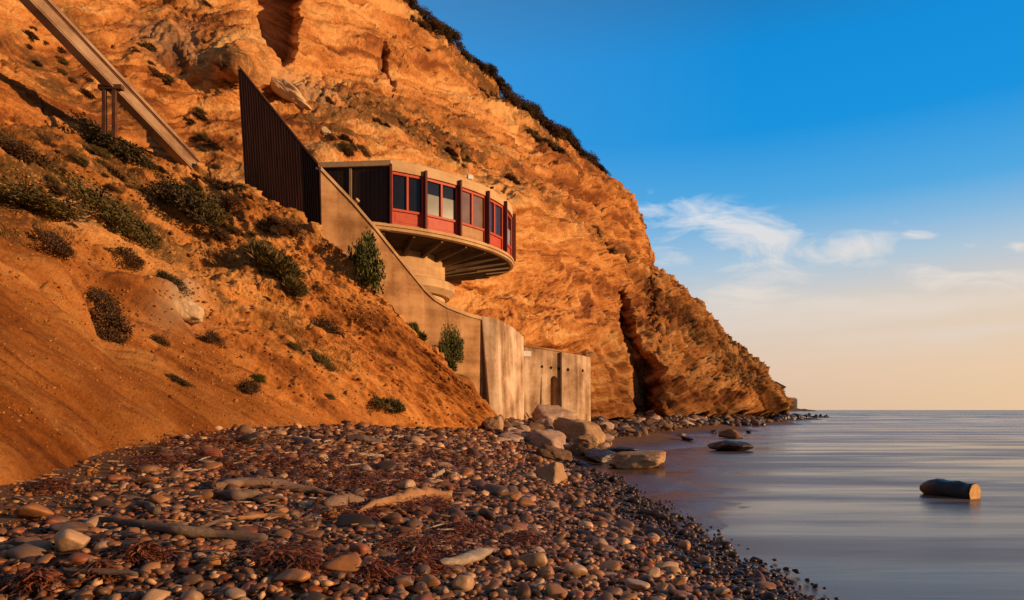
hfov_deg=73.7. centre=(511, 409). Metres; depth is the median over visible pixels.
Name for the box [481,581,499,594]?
cobble
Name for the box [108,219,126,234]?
shrub
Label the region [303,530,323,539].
cobble
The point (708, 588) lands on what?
cobble
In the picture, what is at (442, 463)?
cobble
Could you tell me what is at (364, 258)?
shrub
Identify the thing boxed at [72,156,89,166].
shrub
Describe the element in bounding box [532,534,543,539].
cobble
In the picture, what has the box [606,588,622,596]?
cobble
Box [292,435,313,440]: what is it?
driftwood
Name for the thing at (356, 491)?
cobble
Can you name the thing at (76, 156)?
shrub
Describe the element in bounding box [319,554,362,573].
cobble
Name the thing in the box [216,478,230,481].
cobble
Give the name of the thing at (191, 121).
shrub
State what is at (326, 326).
shrub
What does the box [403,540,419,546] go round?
cobble
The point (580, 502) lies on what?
cobble
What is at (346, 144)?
shrub
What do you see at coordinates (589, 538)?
cobble
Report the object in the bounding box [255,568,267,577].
cobble
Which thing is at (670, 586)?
cobble
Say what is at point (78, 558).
cobble
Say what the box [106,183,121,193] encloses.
shrub
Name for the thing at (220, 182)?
shrub
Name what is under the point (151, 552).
kelp heap
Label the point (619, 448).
boulder
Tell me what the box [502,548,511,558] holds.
cobble
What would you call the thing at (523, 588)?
cobble
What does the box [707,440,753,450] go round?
boulder
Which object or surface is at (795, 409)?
headland
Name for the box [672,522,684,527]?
cobble
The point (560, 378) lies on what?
sea wall
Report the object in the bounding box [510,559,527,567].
cobble
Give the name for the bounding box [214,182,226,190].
shrub
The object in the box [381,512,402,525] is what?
cobble
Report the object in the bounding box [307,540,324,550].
cobble
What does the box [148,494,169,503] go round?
cobble
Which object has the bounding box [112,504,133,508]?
cobble
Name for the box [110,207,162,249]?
shrub
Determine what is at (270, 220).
shrub
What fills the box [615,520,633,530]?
cobble
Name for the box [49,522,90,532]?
cobble
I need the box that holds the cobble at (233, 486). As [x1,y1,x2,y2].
[224,483,241,489]
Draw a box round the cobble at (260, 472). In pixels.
[255,469,272,477]
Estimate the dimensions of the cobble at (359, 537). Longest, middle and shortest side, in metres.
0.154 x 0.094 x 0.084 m
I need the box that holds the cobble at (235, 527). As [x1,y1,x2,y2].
[230,524,248,531]
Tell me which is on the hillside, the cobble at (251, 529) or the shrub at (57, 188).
the shrub at (57, 188)
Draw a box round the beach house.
[318,159,515,302]
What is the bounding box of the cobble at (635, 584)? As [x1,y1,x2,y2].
[625,579,649,589]
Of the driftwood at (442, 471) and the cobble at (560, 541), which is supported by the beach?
the cobble at (560, 541)
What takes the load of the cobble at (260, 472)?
on the beach
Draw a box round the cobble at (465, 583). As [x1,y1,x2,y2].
[452,575,474,591]
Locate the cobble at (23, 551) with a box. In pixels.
[7,540,52,561]
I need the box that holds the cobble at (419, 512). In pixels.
[411,506,432,516]
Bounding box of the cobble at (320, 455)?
[312,453,328,460]
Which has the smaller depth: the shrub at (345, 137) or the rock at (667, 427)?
the shrub at (345, 137)
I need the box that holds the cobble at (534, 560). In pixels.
[518,552,547,567]
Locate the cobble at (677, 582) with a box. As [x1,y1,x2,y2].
[672,578,686,587]
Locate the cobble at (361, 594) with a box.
[354,591,367,599]
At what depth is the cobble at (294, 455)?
10.74 m
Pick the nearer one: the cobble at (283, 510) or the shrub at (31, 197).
the cobble at (283, 510)
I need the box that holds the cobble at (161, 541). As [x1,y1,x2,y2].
[154,539,164,545]
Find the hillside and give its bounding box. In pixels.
[0,123,520,484]
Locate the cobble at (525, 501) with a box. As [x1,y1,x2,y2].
[516,497,536,505]
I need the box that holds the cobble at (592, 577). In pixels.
[587,575,597,580]
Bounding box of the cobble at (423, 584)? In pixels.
[412,582,427,591]
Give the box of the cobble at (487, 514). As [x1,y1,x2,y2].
[478,508,495,521]
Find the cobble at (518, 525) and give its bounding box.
[509,523,527,529]
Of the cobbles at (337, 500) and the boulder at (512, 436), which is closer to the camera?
the cobbles at (337, 500)
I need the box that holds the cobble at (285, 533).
[274,528,292,538]
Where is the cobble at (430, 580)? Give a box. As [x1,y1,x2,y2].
[419,574,440,587]
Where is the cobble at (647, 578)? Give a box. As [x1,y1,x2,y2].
[638,575,653,582]
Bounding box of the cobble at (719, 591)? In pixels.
[713,587,730,596]
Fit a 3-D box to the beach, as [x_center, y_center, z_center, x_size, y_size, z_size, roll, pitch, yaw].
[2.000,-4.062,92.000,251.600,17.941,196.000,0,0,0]
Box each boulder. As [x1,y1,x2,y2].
[174,298,204,323]
[270,77,311,109]
[321,127,330,135]
[483,416,503,429]
[497,431,525,441]
[523,423,545,430]
[529,429,565,449]
[531,404,576,420]
[534,462,567,483]
[536,444,572,461]
[543,419,553,427]
[552,417,605,442]
[567,441,593,454]
[576,434,599,446]
[583,448,617,462]
[599,424,610,433]
[606,450,665,469]
[607,446,638,451]
[681,435,694,440]
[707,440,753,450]
[718,429,743,438]
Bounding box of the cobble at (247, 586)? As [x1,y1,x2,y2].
[241,581,254,595]
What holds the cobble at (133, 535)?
on the shingle at (565, 519)
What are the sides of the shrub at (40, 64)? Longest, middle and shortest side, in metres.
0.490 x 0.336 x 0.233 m
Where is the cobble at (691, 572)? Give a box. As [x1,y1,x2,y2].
[686,569,695,575]
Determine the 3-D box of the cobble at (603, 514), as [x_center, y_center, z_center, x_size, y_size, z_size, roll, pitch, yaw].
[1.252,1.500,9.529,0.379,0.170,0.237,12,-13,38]
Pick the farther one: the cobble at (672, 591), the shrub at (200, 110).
the shrub at (200, 110)
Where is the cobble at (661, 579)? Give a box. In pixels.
[654,576,666,582]
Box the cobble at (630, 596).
[620,593,637,599]
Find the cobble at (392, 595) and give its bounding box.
[386,592,396,597]
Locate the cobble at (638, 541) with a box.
[632,539,645,545]
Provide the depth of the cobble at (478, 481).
10.86 m
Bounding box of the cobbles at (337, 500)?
[319,493,364,507]
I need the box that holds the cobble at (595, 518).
[592,516,607,521]
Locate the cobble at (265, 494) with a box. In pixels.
[259,493,272,502]
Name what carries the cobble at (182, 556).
on the beach
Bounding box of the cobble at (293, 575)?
[273,568,310,582]
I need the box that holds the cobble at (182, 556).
[176,553,189,561]
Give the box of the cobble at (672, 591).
[668,589,687,595]
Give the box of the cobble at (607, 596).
[597,592,613,599]
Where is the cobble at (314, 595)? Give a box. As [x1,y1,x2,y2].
[302,591,325,599]
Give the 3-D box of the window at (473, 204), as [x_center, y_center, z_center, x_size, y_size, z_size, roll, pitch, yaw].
[-1.623,-7.730,27.237,0.120,1.940,1.617,0,0,39]
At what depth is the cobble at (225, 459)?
9.52 m
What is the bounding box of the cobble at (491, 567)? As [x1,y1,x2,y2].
[485,565,497,569]
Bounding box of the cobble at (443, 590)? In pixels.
[438,586,448,595]
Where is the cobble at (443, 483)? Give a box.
[437,481,452,486]
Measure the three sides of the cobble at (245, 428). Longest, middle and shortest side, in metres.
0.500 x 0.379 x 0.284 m
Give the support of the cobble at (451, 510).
on the beach
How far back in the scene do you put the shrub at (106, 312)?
14.73 m
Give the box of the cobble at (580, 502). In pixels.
[571,499,584,506]
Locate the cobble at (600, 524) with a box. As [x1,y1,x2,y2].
[596,521,607,527]
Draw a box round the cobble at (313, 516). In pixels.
[304,513,322,519]
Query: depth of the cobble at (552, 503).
9.95 m
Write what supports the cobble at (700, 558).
on the beach
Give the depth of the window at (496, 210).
28.79 m
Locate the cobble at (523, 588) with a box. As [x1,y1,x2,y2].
[517,582,530,597]
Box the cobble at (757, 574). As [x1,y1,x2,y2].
[752,570,765,580]
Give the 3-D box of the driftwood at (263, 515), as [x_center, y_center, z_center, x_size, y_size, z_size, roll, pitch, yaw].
[-2.203,0.936,6.010,0.454,0.065,0.154,0,0,-32]
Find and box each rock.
[494,429,503,433]
[499,437,511,440]
[503,421,511,428]
[510,421,521,426]
[510,429,528,433]
[515,425,529,431]
[534,419,544,423]
[592,416,605,420]
[596,421,614,428]
[597,444,607,448]
[605,433,613,440]
[624,427,635,430]
[634,430,640,436]
[635,426,648,434]
[643,419,656,424]
[656,420,667,424]
[662,424,671,429]
[678,419,694,424]
[688,415,697,418]
[721,414,734,420]
[740,421,749,425]
[751,419,760,424]
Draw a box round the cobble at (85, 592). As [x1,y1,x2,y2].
[71,589,96,598]
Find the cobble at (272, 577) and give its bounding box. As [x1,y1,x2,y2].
[267,575,275,584]
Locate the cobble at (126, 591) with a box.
[116,587,135,596]
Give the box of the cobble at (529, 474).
[522,473,536,477]
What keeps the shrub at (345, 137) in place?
on the cliff
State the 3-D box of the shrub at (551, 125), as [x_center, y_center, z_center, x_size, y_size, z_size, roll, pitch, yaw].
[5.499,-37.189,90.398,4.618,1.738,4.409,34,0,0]
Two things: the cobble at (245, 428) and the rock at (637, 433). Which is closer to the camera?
the cobble at (245, 428)
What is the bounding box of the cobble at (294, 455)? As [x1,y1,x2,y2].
[279,454,295,457]
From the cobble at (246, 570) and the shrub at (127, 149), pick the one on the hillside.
the shrub at (127, 149)
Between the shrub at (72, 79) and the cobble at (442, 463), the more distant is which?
the shrub at (72, 79)
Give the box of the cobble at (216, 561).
[204,557,220,565]
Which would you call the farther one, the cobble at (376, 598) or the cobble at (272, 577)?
the cobble at (272, 577)
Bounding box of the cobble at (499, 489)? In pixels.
[483,484,508,494]
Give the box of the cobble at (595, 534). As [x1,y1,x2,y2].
[591,532,599,536]
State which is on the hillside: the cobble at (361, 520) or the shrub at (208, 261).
the shrub at (208, 261)
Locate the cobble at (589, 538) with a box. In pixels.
[582,535,596,543]
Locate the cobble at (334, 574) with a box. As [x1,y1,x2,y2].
[328,571,345,580]
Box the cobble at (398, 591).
[395,588,408,594]
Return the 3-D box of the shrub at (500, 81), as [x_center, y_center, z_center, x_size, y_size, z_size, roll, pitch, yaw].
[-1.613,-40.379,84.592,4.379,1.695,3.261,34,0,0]
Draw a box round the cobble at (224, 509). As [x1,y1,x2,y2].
[212,506,232,514]
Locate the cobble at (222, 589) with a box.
[217,587,230,594]
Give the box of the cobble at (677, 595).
[672,593,689,599]
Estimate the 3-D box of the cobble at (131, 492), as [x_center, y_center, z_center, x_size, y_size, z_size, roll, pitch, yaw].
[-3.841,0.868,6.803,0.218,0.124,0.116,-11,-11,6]
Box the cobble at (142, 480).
[136,477,158,484]
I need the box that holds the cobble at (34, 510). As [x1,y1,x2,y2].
[13,503,53,517]
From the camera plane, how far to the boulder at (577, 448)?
22.46 m
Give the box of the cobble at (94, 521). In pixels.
[84,515,106,527]
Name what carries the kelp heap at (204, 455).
on the shingle at (565, 519)
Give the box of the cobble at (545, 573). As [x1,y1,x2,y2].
[536,569,550,578]
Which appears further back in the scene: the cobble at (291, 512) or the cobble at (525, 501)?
the cobble at (525, 501)
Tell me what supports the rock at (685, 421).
on the beach
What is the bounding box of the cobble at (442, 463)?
[435,462,452,466]
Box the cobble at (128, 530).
[124,527,139,537]
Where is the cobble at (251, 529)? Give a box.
[240,525,258,532]
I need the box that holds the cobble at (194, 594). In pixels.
[180,590,203,599]
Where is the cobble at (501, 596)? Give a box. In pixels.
[498,595,509,599]
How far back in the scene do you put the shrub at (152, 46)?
29.62 m
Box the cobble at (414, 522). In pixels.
[406,519,422,527]
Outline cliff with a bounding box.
[0,0,796,418]
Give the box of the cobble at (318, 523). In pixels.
[312,519,321,527]
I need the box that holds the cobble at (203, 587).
[196,584,212,592]
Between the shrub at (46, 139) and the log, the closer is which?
the log
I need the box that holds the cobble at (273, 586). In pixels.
[266,585,277,592]
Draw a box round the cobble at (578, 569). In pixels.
[563,564,587,575]
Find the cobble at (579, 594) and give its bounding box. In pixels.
[567,591,582,598]
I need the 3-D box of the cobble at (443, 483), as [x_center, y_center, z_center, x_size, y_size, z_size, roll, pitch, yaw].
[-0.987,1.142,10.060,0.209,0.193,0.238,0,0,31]
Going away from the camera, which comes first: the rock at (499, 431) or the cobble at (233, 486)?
the cobble at (233, 486)
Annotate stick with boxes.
[165,519,182,521]
[182,468,201,471]
[264,504,282,505]
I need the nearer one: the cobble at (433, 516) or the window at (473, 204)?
the cobble at (433, 516)
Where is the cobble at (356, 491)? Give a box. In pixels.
[349,486,364,495]
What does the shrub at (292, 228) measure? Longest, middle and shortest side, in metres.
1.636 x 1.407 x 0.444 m
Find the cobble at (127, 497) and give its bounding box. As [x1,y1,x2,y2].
[121,495,140,499]
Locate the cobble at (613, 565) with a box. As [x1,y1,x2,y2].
[598,560,619,570]
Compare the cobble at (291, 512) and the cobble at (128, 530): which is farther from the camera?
the cobble at (291, 512)
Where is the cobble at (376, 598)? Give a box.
[370,597,382,599]
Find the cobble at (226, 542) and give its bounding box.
[215,539,236,549]
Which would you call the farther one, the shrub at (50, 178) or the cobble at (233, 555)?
the shrub at (50, 178)
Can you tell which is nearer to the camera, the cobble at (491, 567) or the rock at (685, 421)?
the cobble at (491, 567)
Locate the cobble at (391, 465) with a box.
[375,461,396,470]
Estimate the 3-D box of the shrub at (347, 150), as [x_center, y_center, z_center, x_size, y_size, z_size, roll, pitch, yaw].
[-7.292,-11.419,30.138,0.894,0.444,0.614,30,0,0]
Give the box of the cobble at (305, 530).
[294,527,316,535]
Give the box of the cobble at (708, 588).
[695,585,715,591]
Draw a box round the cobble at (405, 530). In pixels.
[391,526,415,536]
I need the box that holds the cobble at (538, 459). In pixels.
[528,456,542,462]
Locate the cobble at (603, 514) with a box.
[589,511,614,519]
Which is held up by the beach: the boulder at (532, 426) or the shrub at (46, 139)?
the boulder at (532, 426)
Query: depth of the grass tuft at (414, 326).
23.27 m
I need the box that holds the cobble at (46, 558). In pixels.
[33,554,53,564]
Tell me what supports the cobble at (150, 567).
on the beach
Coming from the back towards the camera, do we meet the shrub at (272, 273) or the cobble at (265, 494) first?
the shrub at (272, 273)
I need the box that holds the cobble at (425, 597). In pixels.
[414,594,434,599]
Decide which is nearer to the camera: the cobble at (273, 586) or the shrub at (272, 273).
the cobble at (273, 586)
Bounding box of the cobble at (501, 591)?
[494,588,508,595]
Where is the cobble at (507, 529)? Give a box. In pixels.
[495,525,512,534]
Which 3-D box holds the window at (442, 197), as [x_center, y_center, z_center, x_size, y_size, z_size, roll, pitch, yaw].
[-2.720,-7.730,26.101,1.561,1.940,0.120,0,0,-41]
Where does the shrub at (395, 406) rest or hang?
on the hillside
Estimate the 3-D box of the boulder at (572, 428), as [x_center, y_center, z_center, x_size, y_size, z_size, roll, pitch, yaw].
[2.478,0.831,25.044,1.743,1.130,1.496,0,0,44]
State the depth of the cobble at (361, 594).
4.10 m
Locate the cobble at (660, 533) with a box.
[643,528,665,538]
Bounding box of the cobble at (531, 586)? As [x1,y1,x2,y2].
[528,584,540,591]
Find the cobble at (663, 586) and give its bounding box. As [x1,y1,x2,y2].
[654,583,667,589]
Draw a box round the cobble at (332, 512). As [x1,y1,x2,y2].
[325,507,339,517]
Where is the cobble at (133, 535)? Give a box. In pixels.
[127,533,149,537]
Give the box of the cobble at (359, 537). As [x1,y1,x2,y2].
[352,535,362,540]
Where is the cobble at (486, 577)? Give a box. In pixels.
[477,576,491,579]
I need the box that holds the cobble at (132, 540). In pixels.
[121,538,138,546]
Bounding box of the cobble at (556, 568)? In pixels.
[551,566,559,571]
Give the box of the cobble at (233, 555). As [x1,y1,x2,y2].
[229,552,237,559]
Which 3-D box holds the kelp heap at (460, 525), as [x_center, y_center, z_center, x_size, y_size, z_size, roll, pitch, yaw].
[-0.473,1.173,6.858,0.883,0.170,1.464,0,0,21]
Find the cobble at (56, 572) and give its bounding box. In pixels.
[43,569,64,577]
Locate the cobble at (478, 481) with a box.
[471,479,485,485]
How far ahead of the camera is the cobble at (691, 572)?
6.31 m
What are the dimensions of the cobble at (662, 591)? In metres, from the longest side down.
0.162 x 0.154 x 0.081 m
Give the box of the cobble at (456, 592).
[452,590,465,598]
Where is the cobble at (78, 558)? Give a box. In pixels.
[68,552,91,566]
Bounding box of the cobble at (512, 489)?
[507,486,517,492]
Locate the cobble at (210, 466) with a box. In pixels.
[198,462,222,470]
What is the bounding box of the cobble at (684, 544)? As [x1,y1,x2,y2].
[678,540,690,549]
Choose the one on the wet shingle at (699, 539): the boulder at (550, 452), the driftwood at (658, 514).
the driftwood at (658, 514)
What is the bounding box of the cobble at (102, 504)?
[91,499,114,509]
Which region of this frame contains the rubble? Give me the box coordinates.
[513,411,789,446]
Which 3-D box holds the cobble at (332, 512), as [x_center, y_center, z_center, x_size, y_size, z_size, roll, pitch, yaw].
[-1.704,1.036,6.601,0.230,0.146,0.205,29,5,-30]
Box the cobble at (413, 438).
[407,436,425,442]
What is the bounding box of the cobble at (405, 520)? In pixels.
[401,517,409,525]
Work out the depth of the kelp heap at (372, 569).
4.45 m
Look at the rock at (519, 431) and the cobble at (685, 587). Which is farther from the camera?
the rock at (519, 431)
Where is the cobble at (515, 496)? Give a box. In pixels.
[509,491,521,501]
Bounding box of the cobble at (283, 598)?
[275,596,292,599]
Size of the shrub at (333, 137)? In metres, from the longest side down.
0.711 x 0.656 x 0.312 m
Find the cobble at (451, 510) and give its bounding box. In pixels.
[449,508,465,515]
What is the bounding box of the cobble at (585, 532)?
[576,529,591,535]
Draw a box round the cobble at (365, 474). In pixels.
[364,471,379,481]
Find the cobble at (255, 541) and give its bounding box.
[248,539,266,551]
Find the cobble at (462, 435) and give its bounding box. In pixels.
[456,432,465,437]
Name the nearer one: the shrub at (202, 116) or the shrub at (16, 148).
the shrub at (16, 148)
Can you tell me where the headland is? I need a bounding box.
[791,408,814,410]
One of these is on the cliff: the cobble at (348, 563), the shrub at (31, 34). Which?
the shrub at (31, 34)
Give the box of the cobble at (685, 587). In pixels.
[679,584,692,592]
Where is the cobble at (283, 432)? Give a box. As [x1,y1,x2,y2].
[273,430,286,434]
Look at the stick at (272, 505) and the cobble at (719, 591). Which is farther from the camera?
the stick at (272, 505)
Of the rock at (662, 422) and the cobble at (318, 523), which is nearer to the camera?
the cobble at (318, 523)
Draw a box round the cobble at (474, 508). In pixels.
[465,506,480,511]
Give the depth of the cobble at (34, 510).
5.29 m
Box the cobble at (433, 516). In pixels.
[429,514,443,519]
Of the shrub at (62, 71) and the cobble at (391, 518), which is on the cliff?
the shrub at (62, 71)
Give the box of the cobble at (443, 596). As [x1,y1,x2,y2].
[440,594,452,599]
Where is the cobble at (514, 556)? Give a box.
[508,554,519,559]
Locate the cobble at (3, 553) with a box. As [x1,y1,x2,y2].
[0,550,9,558]
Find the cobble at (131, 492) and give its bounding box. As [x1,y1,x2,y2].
[119,491,138,495]
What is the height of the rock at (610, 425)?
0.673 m
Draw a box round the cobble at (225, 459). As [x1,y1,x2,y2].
[218,456,233,462]
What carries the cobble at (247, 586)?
on the beach
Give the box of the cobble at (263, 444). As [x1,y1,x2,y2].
[260,442,271,447]
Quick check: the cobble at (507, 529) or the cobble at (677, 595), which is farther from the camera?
the cobble at (507, 529)
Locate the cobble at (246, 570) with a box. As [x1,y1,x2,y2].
[241,567,254,574]
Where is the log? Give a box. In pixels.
[919,478,980,498]
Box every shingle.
[0,417,736,599]
[525,421,839,599]
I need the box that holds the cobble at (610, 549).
[603,544,617,552]
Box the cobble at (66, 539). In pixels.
[54,528,90,551]
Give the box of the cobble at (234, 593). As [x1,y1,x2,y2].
[225,587,246,599]
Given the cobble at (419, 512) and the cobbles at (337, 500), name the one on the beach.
the cobble at (419, 512)
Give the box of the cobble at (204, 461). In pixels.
[199,460,215,463]
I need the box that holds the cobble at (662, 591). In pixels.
[657,589,672,596]
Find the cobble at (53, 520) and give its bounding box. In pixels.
[45,517,62,524]
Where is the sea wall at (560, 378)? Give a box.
[517,331,590,420]
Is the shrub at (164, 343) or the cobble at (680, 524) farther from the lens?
the shrub at (164, 343)
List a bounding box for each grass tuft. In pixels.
[407,321,419,333]
[417,330,428,340]
[432,343,445,358]
[445,356,457,371]
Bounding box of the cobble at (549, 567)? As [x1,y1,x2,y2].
[540,565,554,574]
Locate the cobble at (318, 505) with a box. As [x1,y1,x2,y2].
[312,503,326,510]
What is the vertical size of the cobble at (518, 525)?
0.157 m
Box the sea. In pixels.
[587,410,1023,599]
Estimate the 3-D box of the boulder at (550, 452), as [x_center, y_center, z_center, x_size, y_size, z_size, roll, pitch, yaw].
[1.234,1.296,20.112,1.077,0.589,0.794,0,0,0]
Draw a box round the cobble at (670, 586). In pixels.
[666,583,677,589]
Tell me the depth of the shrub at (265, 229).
22.22 m
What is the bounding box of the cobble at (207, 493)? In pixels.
[189,489,218,498]
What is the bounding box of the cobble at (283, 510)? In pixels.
[273,507,288,513]
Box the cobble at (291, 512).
[285,510,301,516]
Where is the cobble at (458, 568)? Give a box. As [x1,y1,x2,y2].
[447,566,462,574]
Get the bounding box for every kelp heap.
[0,565,86,599]
[25,475,91,496]
[69,556,129,584]
[87,540,186,565]
[178,451,229,465]
[187,462,258,475]
[253,553,338,587]
[331,559,413,591]
[362,548,479,581]
[376,472,439,486]
[411,498,457,513]
[418,518,511,538]
[483,529,559,546]
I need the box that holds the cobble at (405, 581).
[393,575,413,587]
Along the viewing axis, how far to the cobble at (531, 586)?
4.79 m
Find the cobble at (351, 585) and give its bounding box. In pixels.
[348,583,358,592]
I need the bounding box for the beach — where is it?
[0,414,831,599]
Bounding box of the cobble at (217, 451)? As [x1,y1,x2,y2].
[201,447,222,458]
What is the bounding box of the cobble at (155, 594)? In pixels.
[141,589,170,599]
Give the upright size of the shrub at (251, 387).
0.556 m
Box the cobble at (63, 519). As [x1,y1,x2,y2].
[46,515,70,521]
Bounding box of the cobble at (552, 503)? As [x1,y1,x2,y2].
[545,500,558,506]
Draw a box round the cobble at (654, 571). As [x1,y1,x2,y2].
[645,567,659,576]
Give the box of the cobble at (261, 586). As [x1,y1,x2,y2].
[251,583,267,591]
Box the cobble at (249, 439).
[236,434,257,445]
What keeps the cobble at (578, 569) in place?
on the beach
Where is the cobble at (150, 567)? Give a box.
[139,562,160,573]
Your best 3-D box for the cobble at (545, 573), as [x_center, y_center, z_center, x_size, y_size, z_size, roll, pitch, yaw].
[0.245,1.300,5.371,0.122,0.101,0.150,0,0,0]
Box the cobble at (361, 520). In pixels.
[336,513,376,529]
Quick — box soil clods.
[0,154,485,530]
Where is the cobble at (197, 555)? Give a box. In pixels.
[194,552,209,559]
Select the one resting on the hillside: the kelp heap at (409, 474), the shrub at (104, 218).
the shrub at (104, 218)
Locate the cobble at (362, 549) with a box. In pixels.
[349,543,371,555]
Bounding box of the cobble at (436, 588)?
[431,585,447,592]
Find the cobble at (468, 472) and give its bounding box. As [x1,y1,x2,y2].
[459,467,473,477]
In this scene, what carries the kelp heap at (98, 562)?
on the shingle at (565, 519)
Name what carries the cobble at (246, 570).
on the beach
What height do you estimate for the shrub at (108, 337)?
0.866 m
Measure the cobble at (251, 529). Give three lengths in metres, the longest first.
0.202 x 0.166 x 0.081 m
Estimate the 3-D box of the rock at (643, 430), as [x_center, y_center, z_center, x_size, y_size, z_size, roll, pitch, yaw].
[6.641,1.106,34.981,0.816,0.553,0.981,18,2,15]
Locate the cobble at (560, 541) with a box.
[552,539,566,544]
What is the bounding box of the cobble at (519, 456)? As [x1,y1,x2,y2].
[512,454,521,458]
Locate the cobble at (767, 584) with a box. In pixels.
[755,581,777,589]
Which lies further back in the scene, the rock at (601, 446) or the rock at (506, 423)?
the rock at (506, 423)
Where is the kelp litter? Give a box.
[98,428,501,569]
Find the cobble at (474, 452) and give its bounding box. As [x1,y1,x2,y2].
[467,448,481,456]
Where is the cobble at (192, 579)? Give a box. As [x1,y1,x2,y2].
[182,574,202,584]
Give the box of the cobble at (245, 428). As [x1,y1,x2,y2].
[234,424,256,432]
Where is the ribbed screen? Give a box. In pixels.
[238,66,320,224]
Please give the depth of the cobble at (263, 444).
11.76 m
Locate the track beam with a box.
[19,0,200,168]
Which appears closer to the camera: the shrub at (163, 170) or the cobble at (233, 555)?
the cobble at (233, 555)
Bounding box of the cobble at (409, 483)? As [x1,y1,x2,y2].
[397,479,415,489]
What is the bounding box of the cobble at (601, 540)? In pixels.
[592,538,607,544]
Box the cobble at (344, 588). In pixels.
[335,583,349,593]
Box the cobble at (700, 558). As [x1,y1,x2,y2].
[697,555,710,561]
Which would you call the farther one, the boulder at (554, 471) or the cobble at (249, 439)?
the boulder at (554, 471)
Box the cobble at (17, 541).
[11,536,41,545]
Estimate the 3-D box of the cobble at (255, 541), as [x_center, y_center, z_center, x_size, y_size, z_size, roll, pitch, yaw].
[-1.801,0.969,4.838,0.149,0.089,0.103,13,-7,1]
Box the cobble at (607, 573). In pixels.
[604,572,616,575]
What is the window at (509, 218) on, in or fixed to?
in the beach house
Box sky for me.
[417,0,1023,409]
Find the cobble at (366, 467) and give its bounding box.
[358,464,373,472]
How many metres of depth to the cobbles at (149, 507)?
5.72 m
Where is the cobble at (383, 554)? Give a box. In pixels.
[378,551,395,557]
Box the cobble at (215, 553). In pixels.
[210,550,229,559]
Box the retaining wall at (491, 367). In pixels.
[319,167,523,419]
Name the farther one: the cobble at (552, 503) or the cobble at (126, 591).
the cobble at (552, 503)
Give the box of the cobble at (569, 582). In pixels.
[563,579,581,585]
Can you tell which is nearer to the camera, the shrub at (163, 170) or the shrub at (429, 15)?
the shrub at (163, 170)
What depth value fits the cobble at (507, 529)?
6.94 m
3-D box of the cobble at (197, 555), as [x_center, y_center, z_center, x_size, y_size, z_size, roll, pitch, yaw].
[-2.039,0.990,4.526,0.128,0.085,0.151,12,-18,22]
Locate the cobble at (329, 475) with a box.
[323,472,332,477]
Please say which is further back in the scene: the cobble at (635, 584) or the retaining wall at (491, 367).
the retaining wall at (491, 367)
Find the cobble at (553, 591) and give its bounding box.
[546,584,567,599]
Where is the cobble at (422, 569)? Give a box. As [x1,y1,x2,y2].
[416,564,430,577]
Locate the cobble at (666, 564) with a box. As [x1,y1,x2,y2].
[656,561,678,568]
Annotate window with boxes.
[392,171,422,227]
[427,179,456,234]
[462,188,484,242]
[490,199,502,249]
[508,214,511,255]
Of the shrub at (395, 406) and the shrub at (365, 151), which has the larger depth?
the shrub at (365, 151)
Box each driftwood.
[59,566,137,576]
[98,516,267,541]
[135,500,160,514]
[207,477,335,496]
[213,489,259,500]
[235,513,288,519]
[261,496,287,500]
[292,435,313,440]
[345,434,381,444]
[356,452,383,456]
[357,487,452,512]
[431,468,457,477]
[437,547,494,565]
[640,508,669,520]
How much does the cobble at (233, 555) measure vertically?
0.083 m
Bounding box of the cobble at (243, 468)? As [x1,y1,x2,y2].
[240,466,257,471]
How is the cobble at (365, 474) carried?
on the shingle at (565, 519)
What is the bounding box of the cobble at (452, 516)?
[445,514,458,520]
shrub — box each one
[0,132,53,168]
[0,175,90,222]
[16,158,157,237]
[24,29,39,40]
[32,223,77,258]
[33,58,42,66]
[36,133,58,147]
[44,173,62,186]
[44,179,68,200]
[55,54,70,65]
[57,45,68,54]
[57,67,67,75]
[66,108,168,180]
[68,76,77,83]
[68,152,89,163]
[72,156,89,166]
[78,87,97,99]
[81,143,96,154]
[83,285,123,314]
[85,291,132,343]
[89,144,115,162]
[92,320,127,344]
[95,157,109,167]
[99,214,113,222]
[103,247,118,258]
[104,166,127,182]
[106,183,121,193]
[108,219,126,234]
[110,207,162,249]
[116,244,146,270]
[128,171,227,234]
[142,40,157,51]
[142,42,153,50]
[147,66,164,78]
[149,334,170,348]
[155,269,192,297]
[158,165,167,173]
[162,78,171,85]
[164,75,175,82]
[165,373,193,387]
[180,115,194,123]
[188,171,205,183]
[188,189,232,225]
[191,182,203,190]
[192,111,209,121]
[195,131,213,141]
[196,106,207,114]
[196,144,206,151]
[196,329,226,350]
[200,0,211,7]
[201,258,212,265]
[203,176,212,183]
[205,138,223,150]
[206,225,233,242]
[210,58,231,74]
[211,163,221,168]
[213,178,225,185]
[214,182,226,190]
[218,190,245,208]
[218,191,228,199]
[222,81,238,88]
[226,225,242,234]
[235,376,262,394]
[239,242,252,253]
[241,193,255,200]
[242,238,306,283]
[250,372,266,382]
[255,222,272,234]
[263,214,281,229]
[269,271,281,279]
[271,215,312,245]
[280,274,310,298]
[287,341,304,353]
[309,349,338,372]
[310,314,345,337]
[319,93,334,104]
[324,393,335,399]
[327,133,338,140]
[339,132,353,143]
[341,142,355,152]
[341,145,354,155]
[347,226,385,293]
[349,142,358,152]
[356,143,371,156]
[370,395,407,418]
[373,117,382,123]
[408,0,418,7]
[413,3,426,19]
[415,18,430,31]
[419,5,439,29]
[424,17,446,34]
[435,15,453,42]
[438,308,464,363]
[443,21,463,52]
[443,145,458,157]
[449,154,459,163]
[454,43,472,61]
[461,51,474,62]
[472,55,489,75]
[476,86,490,98]
[485,62,498,79]
[494,75,512,93]
[500,86,522,108]
[502,173,520,184]
[504,91,535,117]
[522,99,546,123]
[525,126,536,136]
[531,134,543,144]
[539,116,566,140]
[548,139,559,151]
[555,144,568,156]
[558,124,577,144]
[570,140,593,161]
[586,150,599,164]
[598,164,611,175]
[607,247,616,254]

